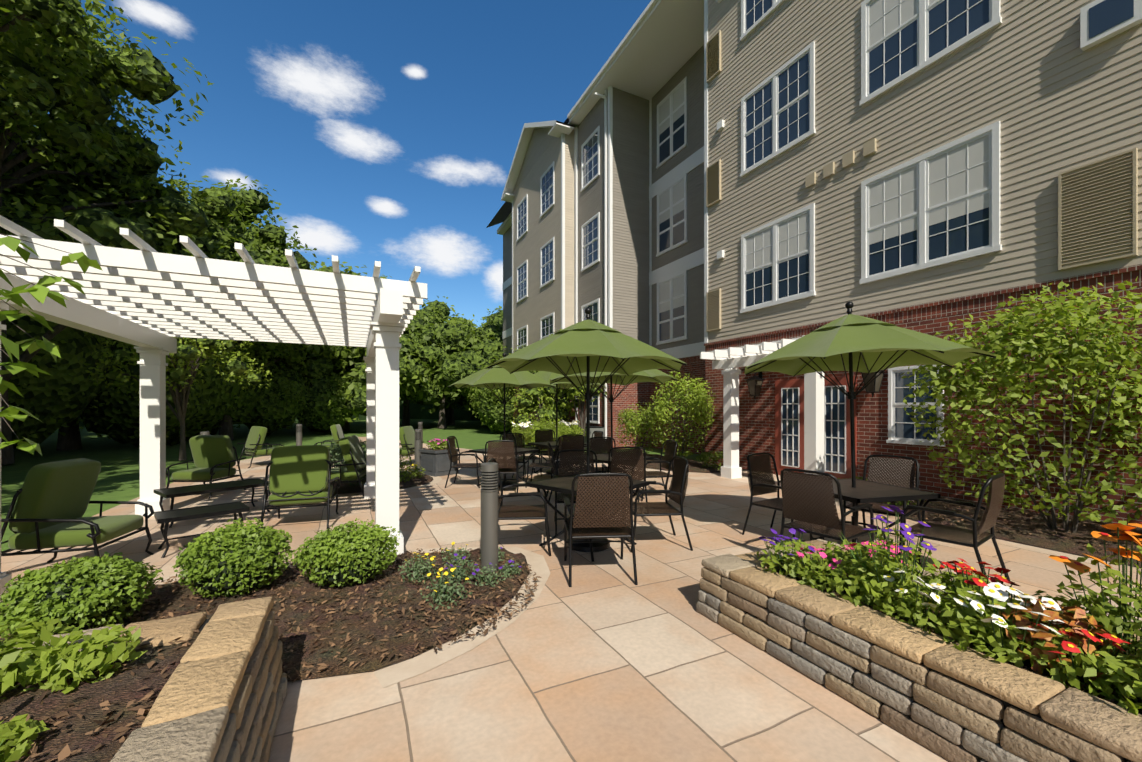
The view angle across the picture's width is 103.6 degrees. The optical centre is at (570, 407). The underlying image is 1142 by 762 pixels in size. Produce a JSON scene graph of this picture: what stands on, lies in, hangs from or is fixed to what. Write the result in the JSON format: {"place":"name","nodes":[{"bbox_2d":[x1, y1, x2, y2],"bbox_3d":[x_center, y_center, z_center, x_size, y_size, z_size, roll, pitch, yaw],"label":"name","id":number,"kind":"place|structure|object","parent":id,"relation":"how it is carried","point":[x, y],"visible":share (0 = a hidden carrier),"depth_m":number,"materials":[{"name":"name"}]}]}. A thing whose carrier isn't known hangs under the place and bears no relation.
{"place":"outdoors","nodes":[
{"label":"outdoors","id":0,"kind":"place"},
{"bbox_2d":[0,233,71,441],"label":"tree","id":1,"kind":"object","parent":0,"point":[16,309],"visible":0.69,"depth_m":2.56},
{"bbox_2d":[0,236,102,454],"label":"tree branch leaves","id":2,"kind":"object","parent":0,"point":[39,291],"visible":1,"depth_m":2.50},
{"bbox_2d":[0,0,140,146],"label":"tree","id":3,"kind":"object","parent":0,"point":[24,33],"depth_m":10.16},
{"bbox_2d":[185,178,319,353],"bbox_3d":[-19.513,-4.890,22.726,13.100,13.011,11.522,0,0,-26],"label":"tree","id":4,"kind":"object","parent":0,"point":[241,234],"depth_m":21.77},
{"bbox_2d":[78,401,480,426],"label":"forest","id":5,"kind":"object","parent":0,"point":[416,412],"depth_m":60.65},
{"bbox_2d":[248,258,420,382],"bbox_3d":[-16.557,-4.326,31.397,11.063,11.877,11.524,0,0,-26],"label":"tree","id":6,"kind":"object","parent":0,"point":[322,364],"depth_m":27.00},
{"bbox_2d":[47,0,650,327],"label":"sky","id":7,"kind":"structure","parent":0,"point":[388,132],"materials":[{"name":"blue"}]},
{"bbox_2d":[1,419,701,550],"bbox_3d":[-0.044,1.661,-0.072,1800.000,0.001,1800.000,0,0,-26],"label":"lawn","id":8,"kind":"structure","parent":0,"point":[118,479],"depth_m":16.49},
{"bbox_2d":[1,310,120,448],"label":"tree","id":9,"kind":"object","parent":8,"relation":"on","point":[42,393],"depth_m":13.98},
{"bbox_2d":[0,0,238,464],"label":"tree","id":10,"kind":"object","parent":8,"relation":"on","point":[104,226],"depth_m":12.76,"materials":[{"name":"plant"}]},
{"bbox_2d":[1,115,248,449],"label":"tree","id":11,"kind":"object","parent":8,"relation":"on","point":[70,439],"depth_m":16.18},
{"bbox_2d":[72,340,215,447],"bbox_3d":[-17.114,-0.800,17.922,4.786,4.928,5.315,0,0,-26],"label":"tree","id":12,"kind":"object","parent":8,"relation":"on","point":[123,428],"depth_m":16.60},
{"bbox_2d":[85,332,271,460],"bbox_3d":[-11.838,-0.754,13.852,4.293,4.730,4.604,0,0,-26],"label":"small tree","id":13,"kind":"object","parent":8,"relation":"on","point":[237,366],"depth_m":13.21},
{"bbox_2d":[166,337,266,445],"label":"tree","id":14,"kind":"object","parent":8,"relation":"on","point":[206,420],"depth_m":19.49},
{"bbox_2d":[128,175,324,439],"bbox_3d":[-16.721,-4.703,21.763,10.049,12.633,10.968,0,0,-26],"label":"tree","id":15,"kind":"object","parent":8,"relation":"on","point":[228,206],"depth_m":20.88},
{"bbox_2d":[207,341,277,434],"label":"tree","id":16,"kind":"object","parent":8,"relation":"on","point":[251,398],"depth_m":22.46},
{"bbox_2d":[239,357,312,435],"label":"tree","id":17,"kind":"object","parent":8,"relation":"on","point":[272,424],"depth_m":24.31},
{"bbox_2d":[294,371,358,433],"bbox_3d":[-15.092,-0.369,27.738,4.712,4.054,4.356,0,0,-26],"label":"bush","id":18,"kind":"object","parent":8,"relation":"on","point":[318,392],"depth_m":26.36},
{"bbox_2d":[287,344,433,430],"bbox_3d":[-15.742,-3.123,30.829,11.978,9.470,12.431,0,0,-26],"label":"tree","id":19,"kind":"object","parent":8,"relation":"on","point":[358,399],"depth_m":27.57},
{"bbox_2d":[336,302,465,426],"bbox_3d":[-13.680,-3.638,36.926,10.085,10.504,11.989,0,0,-26],"label":"tree","id":20,"kind":"object","parent":8,"relation":"on","point":[431,394],"depth_m":33.82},
{"bbox_2d":[348,316,506,427],"bbox_3d":[-9.577,-2.625,34.973,11.672,8.475,10.832,0,0,18],"label":"tree","id":21,"kind":"object","parent":8,"relation":"on","point":[483,357],"depth_m":32.31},
{"bbox_2d":[419,296,477,422],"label":"tree","id":22,"kind":"object","parent":8,"relation":"on","point":[444,309],"depth_m":45.45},
{"bbox_2d":[424,324,473,424],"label":"tree","id":23,"kind":"object","parent":8,"relation":"on","point":[451,419],"depth_m":40.68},
{"bbox_2d":[454,323,487,410],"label":"tree","id":24,"kind":"object","parent":8,"relation":"on","point":[460,403],"depth_m":43.80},
{"bbox_2d":[466,391,483,421],"bbox_3d":[-4.823,-0.702,31.542,4.811,4.743,4.921,0,0,-26],"label":"bush","id":25,"kind":"object","parent":8,"relation":"on","point":[472,403],"depth_m":30.78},
{"bbox_2d":[468,357,513,431],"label":"tree","id":26,"kind":"object","parent":8,"relation":"on","point":[493,415],"depth_m":26.55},
{"bbox_2d":[497,345,528,414],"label":"young tree","id":27,"kind":"object","parent":8,"relation":"on","point":[510,401],"depth_m":22.17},
{"bbox_2d":[518,419,585,450],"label":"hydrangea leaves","id":28,"kind":"object","parent":8,"relation":"on","point":[537,425],"visible":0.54,"depth_m":15.46,"materials":[{"name":"green plant"}]},
{"bbox_2d":[512,420,581,438],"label":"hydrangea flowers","id":29,"kind":"object","parent":28,"relation":"attached to","point":[526,431],"depth_m":15.22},
{"bbox_2d":[544,328,584,421],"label":"young tree","id":30,"kind":"object","parent":8,"relation":"on","point":[576,400],"depth_m":17.55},
{"bbox_2d":[579,425,603,447],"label":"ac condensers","id":31,"kind":"object","parent":8,"relation":"on","point":[596,428],"visible":0.25,"depth_m":17.74,"materials":[{"name":"grey"}]},
{"bbox_2d":[486,0,1141,524],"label":"building","id":32,"kind":"structure","parent":8,"relation":"on","point":[688,180],"depth_m":9.38,"materials":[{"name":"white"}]},
{"bbox_2d":[747,371,763,399],"bbox_3d":[4.562,-0.552,11.107,0.364,0.725,0.320,0,0,-26],"label":"wall lantern","id":33,"kind":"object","parent":32,"relation":"attached to","point":[754,383],"depth_m":11.03,"materials":[{"name":"black metal"}]},
{"bbox_2d":[859,370,885,396],"bbox_3d":[5.784,-0.552,8.588,0.364,0.725,0.320,0,0,-26],"label":"wall lantern","id":34,"kind":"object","parent":32,"relation":"attached to","point":[873,387],"depth_m":8.51,"materials":[{"name":"black metal"}]},
{"bbox_2d":[463,318,502,410],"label":"tree","id":35,"kind":"object","parent":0,"point":[484,331],"depth_m":37.97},
{"bbox_2d":[481,306,502,325],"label":"tree","id":36,"kind":"object","parent":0,"point":[492,317],"depth_m":49.53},
{"bbox_2d":[517,371,560,420],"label":"young tree","id":37,"kind":"object","parent":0,"point":[532,372],"depth_m":20.19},
{"bbox_2d":[510,387,574,430],"bbox_3d":[-1.102,0.154,17.106,2.658,2.916,2.471,0,0,-26],"label":"shrub","id":38,"kind":"object","parent":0,"point":[524,402],"depth_m":16.79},
{"bbox_2d":[1,437,1141,761],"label":"patio paving","id":39,"kind":"structure","parent":0,"point":[603,659],"depth_m":2.83,"materials":[{"name":"stone"}]},
{"bbox_2d":[1,458,153,562],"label":"lounge chair","id":40,"kind":"object","parent":39,"relation":"on","point":[51,504],"visible":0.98,"depth_m":4.18,"materials":[{"name":"fabric"}]},
{"bbox_2d":[154,501,249,557],"bbox_3d":[-4.273,1.404,5.212,0.505,0.432,0.805,0,0,44],"label":"side table","id":41,"kind":"object","parent":39,"relation":"on","point":[165,517],"visible":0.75,"depth_m":5.10,"materials":[{"name":"black metal"}]},
{"bbox_2d":[166,435,246,498],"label":"lounge chair","id":42,"kind":"object","parent":39,"relation":"on","point":[214,459],"visible":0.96,"depth_m":8.33,"materials":[{"name":"fabric"}]},
{"bbox_2d":[154,478,269,527],"bbox_3d":[-5.239,1.389,6.633,0.655,0.462,1.255,0,0,36],"label":"coffee table","id":43,"kind":"object","parent":39,"relation":"on","point":[172,493],"visible":0.69,"depth_m":6.48,"materials":[{"name":"black metal"}]},
{"bbox_2d":[0,215,426,602],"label":"pergola","id":44,"kind":"object","parent":39,"relation":"on","point":[149,301],"visible":0.98,"depth_m":4.76,"materials":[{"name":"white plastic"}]},
{"bbox_2d":[236,426,282,467],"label":"lounge chair","id":45,"kind":"object","parent":39,"relation":"on","point":[254,443],"visible":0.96,"depth_m":12.21,"materials":[{"name":"fabric"}]},
{"bbox_2d":[0,548,529,681],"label":"mulch bed","id":46,"kind":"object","parent":39,"relation":"on","point":[407,650],"depth_m":3.42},
{"bbox_2d":[0,552,162,639],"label":"boxwood shrub","id":47,"kind":"object","parent":46,"relation":"on","point":[116,568],"depth_m":2.98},
{"bbox_2d":[171,518,293,597],"bbox_3d":[-2.869,1.283,3.830,0.845,0.638,0.779,0,0,-26],"label":"boxwood shrub","id":48,"kind":"object","parent":46,"relation":"on","point":[189,555],"depth_m":3.65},
{"bbox_2d":[288,518,399,586],"bbox_3d":[-2.005,1.307,4.023,0.899,0.586,0.714,0,0,-26],"label":"boxwood shrub","id":49,"kind":"object","parent":46,"relation":"on","point":[362,537],"depth_m":3.85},
{"bbox_2d":[481,462,497,571],"bbox_3d":[-0.790,1.077,4.355,0.170,1.068,0.170,0,0,-26],"label":"bollard light","id":50,"kind":"object","parent":46,"relation":"on","point":[489,514],"visible":0.94,"depth_m":4.28,"materials":[{"name":"grey"}]},
{"bbox_2d":[0,500,1141,761],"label":"mulch chips","id":51,"kind":"object","parent":46,"relation":"on","point":[64,752],"visible":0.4,"depth_m":3.34,"materials":[{"name":"brown wood"}]},
{"bbox_2d":[398,542,521,609],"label":"flowers","id":52,"kind":"object","parent":51,"relation":"on","point":[460,576],"depth_m":3.99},
{"bbox_2d":[296,424,301,445],"bbox_3d":[-8.766,1.077,14.480,0.170,1.068,0.170,0,0,-26],"label":"bollard light","id":53,"kind":"object","parent":39,"relation":"on","point":[298,436],"visible":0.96,"depth_m":14.41,"materials":[{"name":"grey"}]},
{"bbox_2d":[259,445,339,532],"bbox_3d":[-3.721,1.072,6.220,0.832,1.101,0.912,0,0,-20],"label":"lounge chair","id":54,"kind":"object","parent":39,"relation":"on","point":[300,475],"visible":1,"depth_m":6.01,"materials":[{"name":"fabric"}]},
{"bbox_2d":[314,424,344,448],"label":"lounge chair","id":55,"kind":"object","parent":39,"relation":"on","point":[337,432],"visible":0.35,"depth_m":13.47,"materials":[{"name":"fabric"}]},
{"bbox_2d":[331,435,365,496],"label":"lounge chair","id":56,"kind":"object","parent":39,"relation":"on","point":[353,454],"visible":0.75,"depth_m":7.93,"materials":[{"name":"fabric"}]},
{"bbox_2d":[330,472,433,493],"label":"bed soil","id":57,"kind":"structure","parent":39,"relation":"on","point":[345,488],"depth_m":9.13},
{"bbox_2d":[328,438,365,476],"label":"sage shrub leaves","id":58,"kind":"object","parent":57,"relation":"on","point":[335,453],"visible":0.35,"depth_m":9.48,"materials":[{"name":"green plant"}]},
{"bbox_2d":[336,448,365,486],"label":"sage shrub leaves","id":59,"kind":"object","parent":57,"relation":"on","point":[361,478],"depth_m":8.73,"materials":[{"name":"green plant"}]},
{"bbox_2d":[399,451,412,472],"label":"sage shrub leaves","id":60,"kind":"object","parent":57,"relation":"on","point":[403,463],"visible":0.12,"depth_m":10.45,"materials":[{"name":"green plant"}]},
{"bbox_2d":[399,426,423,464],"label":"lounge chair","id":61,"kind":"object","parent":39,"relation":"on","point":[407,438],"visible":0.71,"depth_m":12.19,"materials":[{"name":"fabric"}]},
{"bbox_2d":[415,429,421,470],"bbox_3d":[-3.768,1.077,11.069,0.170,1.068,0.170,0,0,-26],"label":"bollard light","id":62,"kind":"object","parent":39,"relation":"on","point":[418,440],"visible":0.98,"depth_m":10.99,"materials":[{"name":"grey"}]},
{"bbox_2d":[418,422,422,448],"bbox_3d":[-5.565,1.077,16.588,0.170,1.068,0.170,0,0,-26],"label":"bollard light","id":63,"kind":"object","parent":39,"relation":"on","point":[420,424],"visible":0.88,"depth_m":16.56,"materials":[{"name":"grey"}]},
{"bbox_2d":[399,472,441,490],"bbox_3d":[-3.575,1.606,9.996,1.330,0.001,2.857,0,0,-26],"label":"edging","id":64,"kind":"object","parent":39,"relation":"on","point":[437,479],"depth_m":9.34,"materials":[{"name":"stone"}]},
{"bbox_2d":[399,438,447,481],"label":"bed flowers","id":65,"kind":"object","parent":39,"relation":"on","point":[440,446],"depth_m":10.03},
{"bbox_2d":[419,448,459,476],"bbox_3d":[-3.184,1.308,10.852,0.680,0.605,0.680,0,0,39],"label":"planter box","id":66,"kind":"object","parent":39,"relation":"on","point":[435,462],"visible":0.79,"depth_m":10.58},
{"bbox_2d":[374,547,549,687],"bbox_3d":[-0.821,1.606,4.016,1.502,0.001,2.609,0,0,-18],"label":"curb edging","id":67,"kind":"object","parent":39,"relation":"on","point":[410,668],"depth_m":3.15,"materials":[{"name":"concrete"}]},
{"bbox_2d":[445,436,484,487],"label":"dining chair","id":68,"kind":"object","parent":39,"relation":"on","point":[452,452],"visible":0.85,"depth_m":9.14,"materials":[{"name":"black metal"}]},
{"bbox_2d":[484,440,518,492],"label":"dining chair","id":69,"kind":"object","parent":39,"relation":"on","point":[496,449],"visible":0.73,"depth_m":8.13,"materials":[{"name":"wicker"}]},
{"bbox_2d":[449,353,555,487],"bbox_3d":[-1.369,0.251,9.234,2.119,2.723,2.119,0,0,45],"label":"umbrella","id":70,"kind":"object","parent":39,"relation":"on","point":[495,377],"visible":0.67,"depth_m":8.83,"materials":[{"name":"green fabric"}]},
{"bbox_2d":[469,447,539,490],"bbox_3d":[-1.361,1.249,9.246,1.024,0.752,1.024,0,0,39],"label":"dining table","id":71,"kind":"object","parent":39,"relation":"on","point":[519,450],"visible":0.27,"depth_m":9.16,"materials":[{"name":"black metal"}]},
{"bbox_2d":[500,433,525,481],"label":"dining chair","id":72,"kind":"object","parent":39,"relation":"on","point":[518,438],"visible":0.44,"depth_m":10.34,"materials":[{"name":"black metal"}]},
{"bbox_2d":[488,458,550,555],"bbox_3d":[-0.589,1.104,5.145,0.718,1.021,0.650,0,0,-4],"label":"dining chair","id":73,"kind":"object","parent":39,"relation":"on","point":[519,512],"visible":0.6,"depth_m":5.03,"materials":[{"name":"black metal"}]},
{"bbox_2d":[508,432,541,477],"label":"dining chair","id":74,"kind":"object","parent":39,"relation":"on","point":[526,457],"visible":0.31,"depth_m":10.47,"materials":[{"name":"black metal"}]},
{"bbox_2d":[525,436,561,487],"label":"dining chair","id":75,"kind":"object","parent":39,"relation":"on","point":[536,465],"visible":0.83,"depth_m":9.12,"materials":[{"name":"black metal"}]},
{"bbox_2d":[534,429,563,471],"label":"dining chair","id":76,"kind":"object","parent":39,"relation":"on","point":[547,435],"visible":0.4,"depth_m":11.93,"materials":[{"name":"black metal"}]},
{"bbox_2d":[510,371,603,474],"bbox_3d":[-0.345,0.196,10.918,2.205,2.835,2.206,0,0,-13],"label":"umbrella","id":77,"kind":"object","parent":39,"relation":"on","point":[546,376],"visible":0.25,"depth_m":10.87,"materials":[{"name":"green fabric"}]},
{"bbox_2d":[528,441,585,472],"bbox_3d":[-0.348,1.249,10.938,1.024,0.752,1.024,0,0,-36],"label":"dining table","id":78,"kind":"object","parent":39,"relation":"on","point":[544,444],"visible":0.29,"depth_m":10.84,"materials":[{"name":"black metal"}]},
{"bbox_2d":[546,441,586,501],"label":"dining chair","id":79,"kind":"object","parent":39,"relation":"on","point":[553,460],"visible":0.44,"depth_m":7.68,"materials":[{"name":"black metal"}]},
{"bbox_2d":[551,434,583,474],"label":"dining chair","id":80,"kind":"object","parent":39,"relation":"on","point":[570,442],"visible":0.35,"depth_m":9.84,"materials":[{"name":"black metal"}]},
{"bbox_2d":[10,539,1141,761],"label":"planter stone blocks","id":81,"kind":"structure","parent":39,"relation":"on","point":[222,695],"depth_m":2.08,"materials":[{"name":"stone"}]},
{"bbox_2d":[0,631,200,761],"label":"planter soil","id":82,"kind":"structure","parent":81,"relation":"in","point":[74,725],"depth_m":1.65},
{"bbox_2d":[0,618,145,761],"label":"leafy plants","id":83,"kind":"object","parent":82,"relation":"on","point":[57,660],"visible":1,"depth_m":1.76,"materials":[{"name":"green plant"}]},
{"bbox_2d":[774,556,1141,713],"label":"planter soil","id":84,"kind":"structure","parent":81,"relation":"in","point":[1025,666],"depth_m":2.23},
{"bbox_2d":[0,529,1141,745],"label":"flowers","id":85,"kind":"object","parent":84,"relation":"on","point":[862,564],"visible":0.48,"depth_m":3.00,"materials":[{"name":"green"}]},
{"bbox_2d":[757,505,1141,715],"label":"planter flowers","id":86,"kind":"object","parent":84,"relation":"on","point":[1124,679],"depth_m":2.26,"materials":[{"name":"plant"}]},
{"bbox_2d":[999,596,1123,681],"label":"flowers","id":87,"kind":"object","parent":84,"relation":"on","point":[1076,620],"visible":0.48,"depth_m":2.07,"materials":[{"name":"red plant"}]},
{"bbox_2d":[554,449,602,534],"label":"dining chair","id":88,"kind":"object","parent":39,"relation":"on","point":[571,465],"visible":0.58,"depth_m":6.29,"materials":[{"name":"black metal"}]},
{"bbox_2d":[487,307,686,551],"bbox_3d":[0.200,0.222,5.247,2.162,2.777,2.162,0,0,-36],"label":"umbrella","id":89,"kind":"object","parent":39,"relation":"on","point":[588,345],"visible":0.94,"depth_m":5.04,"materials":[{"name":"green fabric"}]},
{"bbox_2d":[526,473,648,561],"bbox_3d":[0.200,1.249,5.247,1.024,0.752,1.024,0,0,42],"label":"dining table","id":90,"kind":"object","parent":39,"relation":"on","point":[562,484],"visible":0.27,"depth_m":5.20,"materials":[{"name":"black metal"}]},
{"bbox_2d":[574,431,605,472],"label":"dining chair","id":91,"kind":"object","parent":39,"relation":"on","point":[598,433],"visible":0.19,"depth_m":11.29,"materials":[{"name":"wicker"}]},
{"bbox_2d":[563,473,637,586],"bbox_3d":[0.266,1.104,4.395,0.650,1.021,0.718,0,0,-4],"label":"dining chair","id":92,"kind":"object","parent":39,"relation":"on","point":[604,525],"visible":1,"depth_m":4.11,"materials":[{"name":"black metal"}]},
{"bbox_2d":[590,437,616,472],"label":"dining chair","id":93,"kind":"object","parent":39,"relation":"on","point":[601,442],"visible":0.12,"depth_m":8.98,"materials":[{"name":"wicker"}]},
{"bbox_2d":[574,453,652,503],"bbox_3d":[0.725,1.249,7.924,1.024,0.752,1.024,0,0,-44],"label":"dining table","id":94,"kind":"object","parent":39,"relation":"on","point":[602,457],"visible":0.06,"depth_m":7.82,"materials":[{"name":"black metal"}]},
{"bbox_2d":[549,369,678,499],"bbox_3d":[0.713,0.224,7.946,2.162,2.780,2.162,0,0,41],"label":"umbrella","id":95,"kind":"object","parent":39,"relation":"on","point":[655,375],"visible":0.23,"depth_m":8.00,"materials":[{"name":"green fabric"}]},
{"bbox_2d":[602,447,647,501],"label":"dining chair","id":96,"kind":"object","parent":39,"relation":"on","point":[636,468],"visible":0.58,"depth_m":6.77,"materials":[{"name":"black metal"}]},
{"bbox_2d":[615,402,662,452],"bbox_3d":[2.194,0.716,14.567,1.416,1.802,1.787,0,0,-26],"label":"shrub","id":97,"kind":"object","parent":39,"relation":"on","point":[633,416],"depth_m":14.13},
{"bbox_2d":[640,440,679,500],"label":"dining chair","id":98,"kind":"object","parent":39,"relation":"on","point":[670,450],"visible":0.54,"depth_m":8.06,"materials":[{"name":"black metal"}]},
{"bbox_2d":[628,456,692,552],"bbox_3d":[0.989,1.104,5.317,0.718,1.021,0.650,0,0,-5],"label":"dining chair","id":99,"kind":"object","parent":39,"relation":"on","point":[677,487],"visible":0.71,"depth_m":5.22,"materials":[{"name":"black metal"}]},
{"bbox_2d":[196,597,1128,761],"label":"planter wall","id":100,"kind":"structure","parent":39,"relation":"on","point":[1007,704],"depth_m":1.95,"materials":[{"name":"beige"}]},
{"bbox_2d":[645,371,716,461],"bbox_3d":[3.128,0.276,12.598,1.861,2.679,2.280,0,0,-26],"label":"shrub","id":101,"kind":"object","parent":39,"relation":"on","point":[692,401],"depth_m":12.36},
{"bbox_2d":[616,452,746,472],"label":"bed soil","id":102,"kind":"structure","parent":39,"relation":"on","point":[695,466],"depth_m":11.84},
{"bbox_2d":[696,451,722,469],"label":"low shrub leaves","id":103,"kind":"object","parent":102,"relation":"on","point":[705,458],"visible":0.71,"depth_m":11.43,"materials":[{"name":"green plant"}]},
{"bbox_2d":[700,335,823,478],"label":"pergola","id":104,"kind":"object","parent":39,"relation":"on","point":[729,361],"depth_m":9.62,"materials":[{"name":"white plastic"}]},
{"bbox_2d":[742,452,824,539],"bbox_3d":[2.617,1.104,5.560,0.650,1.021,0.718,0,0,-33],"label":"dining chair","id":105,"kind":"object","parent":39,"relation":"on","point":[766,484],"visible":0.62,"depth_m":5.74,"materials":[{"name":"black metal"}]},
{"bbox_2d":[778,468,873,550],"bbox_3d":[2.497,1.104,4.429,0.718,1.021,0.650,0,0,-34],"label":"dining chair","id":106,"kind":"object","parent":39,"relation":"on","point":[808,499],"visible":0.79,"depth_m":4.26,"materials":[{"name":"black metal"}]},
{"bbox_2d":[744,302,996,546],"bbox_3d":[3.076,0.225,4.937,2.162,2.782,2.162,0,0,-25],"label":"umbrella","id":107,"kind":"object","parent":39,"relation":"on","point":[850,342],"visible":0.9,"depth_m":4.79,"materials":[{"name":"green fabric"}]},
{"bbox_2d":[813,478,940,564],"bbox_3d":[3.103,1.249,4.898,1.024,0.752,1.024,0,0,-14],"label":"dining table","id":108,"kind":"object","parent":39,"relation":"on","point":[864,491],"visible":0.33,"depth_m":4.61,"materials":[{"name":"black metal"}]},
{"bbox_2d":[843,454,923,549],"bbox_3d":[3.712,1.104,5.352,0.718,1.021,0.650,0,0,-38],"label":"dining chair","id":109,"kind":"object","parent":39,"relation":"on","point":[905,477],"visible":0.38,"depth_m":5.47,"materials":[{"name":"black metal"}]},
{"bbox_2d":[898,473,1009,581],"bbox_3d":[3.587,1.104,4.237,0.650,1.021,0.718,0,0,-36],"label":"dining chair","id":110,"kind":"object","parent":39,"relation":"on","point":[934,531],"visible":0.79,"depth_m":4.09,"materials":[{"name":"black metal"}]},
{"bbox_2d":[878,497,1141,566],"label":"bed soil","id":111,"kind":"structure","parent":39,"relation":"on","point":[1048,538],"depth_m":5.67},
{"bbox_2d":[838,476,930,506],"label":"low shrub leaves","id":112,"kind":"object","parent":111,"relation":"on","point":[899,503],"visible":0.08,"depth_m":6.98,"materials":[{"name":"green plant"}]},
{"bbox_2d":[901,276,1141,532],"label":"shrub","id":113,"kind":"object","parent":111,"relation":"on","point":[972,386],"depth_m":5.51,"materials":[{"name":"plant"}]},
{"bbox_2d":[558,383,606,451],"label":"young tree","id":114,"kind":"object","parent":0,"point":[582,415],"depth_m":16.21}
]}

